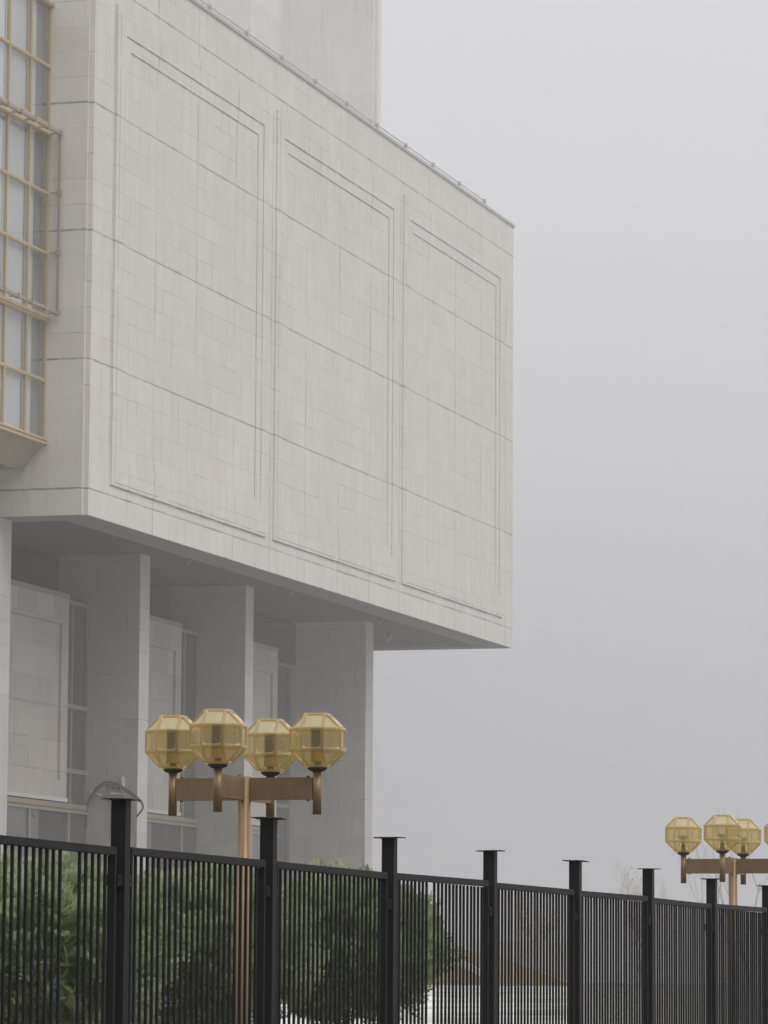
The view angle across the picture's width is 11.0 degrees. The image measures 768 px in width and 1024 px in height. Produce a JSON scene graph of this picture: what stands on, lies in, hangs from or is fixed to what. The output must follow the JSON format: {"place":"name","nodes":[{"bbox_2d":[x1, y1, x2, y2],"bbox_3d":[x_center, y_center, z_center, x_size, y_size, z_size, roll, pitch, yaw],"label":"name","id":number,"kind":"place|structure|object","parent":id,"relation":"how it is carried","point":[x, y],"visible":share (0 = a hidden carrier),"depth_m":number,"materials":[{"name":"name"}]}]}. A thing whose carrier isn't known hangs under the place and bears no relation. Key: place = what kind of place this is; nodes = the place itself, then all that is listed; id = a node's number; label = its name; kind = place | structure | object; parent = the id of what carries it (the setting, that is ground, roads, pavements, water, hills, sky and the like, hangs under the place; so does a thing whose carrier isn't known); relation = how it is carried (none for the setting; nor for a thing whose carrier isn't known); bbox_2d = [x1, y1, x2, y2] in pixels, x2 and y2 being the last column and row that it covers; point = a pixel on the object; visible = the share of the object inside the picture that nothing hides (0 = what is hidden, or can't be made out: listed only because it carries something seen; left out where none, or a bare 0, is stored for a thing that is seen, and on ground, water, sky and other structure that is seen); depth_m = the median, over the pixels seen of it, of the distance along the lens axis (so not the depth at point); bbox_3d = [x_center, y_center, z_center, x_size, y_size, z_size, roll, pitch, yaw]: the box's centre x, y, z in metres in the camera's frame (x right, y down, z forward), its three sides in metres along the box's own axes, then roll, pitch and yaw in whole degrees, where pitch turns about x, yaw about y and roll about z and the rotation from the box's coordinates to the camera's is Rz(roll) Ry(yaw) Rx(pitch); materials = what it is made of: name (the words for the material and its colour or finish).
{"place":"outdoors","nodes":[
{"label":"outdoors","id":0,"kind":"place"},
{"bbox_2d":[33,983,718,1023],"bbox_3d":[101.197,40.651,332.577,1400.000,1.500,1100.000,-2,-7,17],"label":"ground","id":1,"kind":"structure","parent":0,"point":[429,1011],"depth_m":79.54,"materials":[{"name":"concrete"}]},
{"bbox_2d":[0,849,190,1023],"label":"thuja tree","id":2,"kind":"object","parent":1,"relation":"on","point":[68,941],"visible":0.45,"depth_m":37.66,"materials":[{"name":"green plant"}]},
{"bbox_2d":[135,863,329,1023],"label":"thuja tree","id":3,"kind":"object","parent":1,"relation":"on","point":[183,962],"visible":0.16,"depth_m":40.47,"materials":[{"name":"green plant"}]},
{"bbox_2d":[149,709,344,1023],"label":"street lamp","id":4,"kind":"object","parent":1,"relation":"on","point":[218,788],"visible":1,"depth_m":33.64,"materials":[{"name":"gold metal"}]},
{"bbox_2d":[0,0,514,979],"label":"stone building","id":5,"kind":"structure","parent":1,"relation":"on","point":[256,314],"depth_m":107.64,"materials":[{"name":"stone"}]},
{"bbox_2d":[0,0,62,470],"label":"bay window","id":6,"kind":"structure","parent":5,"relation":"in","point":[23,127],"depth_m":94.47,"materials":[{"name":"grey glass"}]},
{"bbox_2d":[60,600,89,805],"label":"slot window","id":7,"kind":"structure","parent":5,"relation":"in","point":[79,613],"depth_m":103.93,"materials":[{"name":"grey glass"}]},
{"bbox_2d":[85,781,143,826],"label":"cable loop","id":8,"kind":"object","parent":5,"relation":"attached to","point":[117,787],"visible":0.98,"depth_m":103.91,"materials":[{"name":"grey rubber"}]},
{"bbox_2d":[119,776,124,797],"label":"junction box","id":9,"kind":"object","parent":5,"relation":"attached to","point":[122,780],"visible":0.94,"depth_m":103.93,"materials":[{"name":"white plastic"}]},
{"bbox_2d":[175,628,198,818],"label":"slot window","id":10,"kind":"structure","parent":5,"relation":"in","point":[190,639],"depth_m":112.19,"materials":[{"name":"grey glass"}]},
{"bbox_2d":[276,662,291,883],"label":"slot window","id":11,"kind":"structure","parent":5,"relation":"in","point":[284,670],"depth_m":123.49,"materials":[{"name":"grey glass"}]},
{"bbox_2d":[384,630,391,643],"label":"floodlight","id":12,"kind":"object","parent":5,"relation":"hanging from","point":[386,641],"visible":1,"depth_m":127.14,"materials":[{"name":"grey metal"}]},
{"bbox_2d":[281,858,465,1023],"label":"thuja tree","id":13,"kind":"object","parent":1,"relation":"on","point":[430,936],"visible":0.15,"depth_m":43.21,"materials":[{"name":"green plant"}]},
{"bbox_2d":[0,798,767,1023],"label":"metal fence","id":14,"kind":"object","parent":1,"relation":"on","point":[120,901],"visible":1,"depth_m":30.91,"materials":[{"name":"black metal"}]},
{"bbox_2d":[431,940,609,986],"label":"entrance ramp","id":15,"kind":"structure","parent":1,"relation":"on","point":[513,964],"depth_m":102.91,"materials":[{"name":"grey concrete"}]},
{"bbox_2d":[500,896,563,940],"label":"autumn shrub","id":16,"kind":"object","parent":1,"relation":"on","point":[542,925],"visible":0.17,"depth_m":114.94,"materials":[{"name":"plant"}]},
{"bbox_2d":[611,858,666,911],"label":"bare tree","id":17,"kind":"object","parent":1,"relation":"on","point":[624,885],"visible":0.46,"depth_m":117.91,"materials":[{"name":"grey plant"}]},
{"bbox_2d":[622,867,663,973],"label":"autumn shrub","id":18,"kind":"object","parent":1,"relation":"on","point":[642,895],"visible":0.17,"depth_m":112.08,"materials":[{"name":"plant"}]},
{"bbox_2d":[665,815,767,1023],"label":"street lamp","id":19,"kind":"object","parent":1,"relation":"on","point":[742,866],"visible":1,"depth_m":51.29,"materials":[{"name":"gold metal"}]},
{"bbox_2d":[670,796,767,952],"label":"bare tree","id":20,"kind":"object","parent":1,"relation":"on","point":[727,890],"visible":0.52,"depth_m":105.31,"materials":[{"name":"grey plant"}]},
{"bbox_2d":[372,0,767,983],"label":"sky","id":21,"kind":"structure","parent":0,"point":[623,144],"materials":[{"name":"grey"}]}
]}

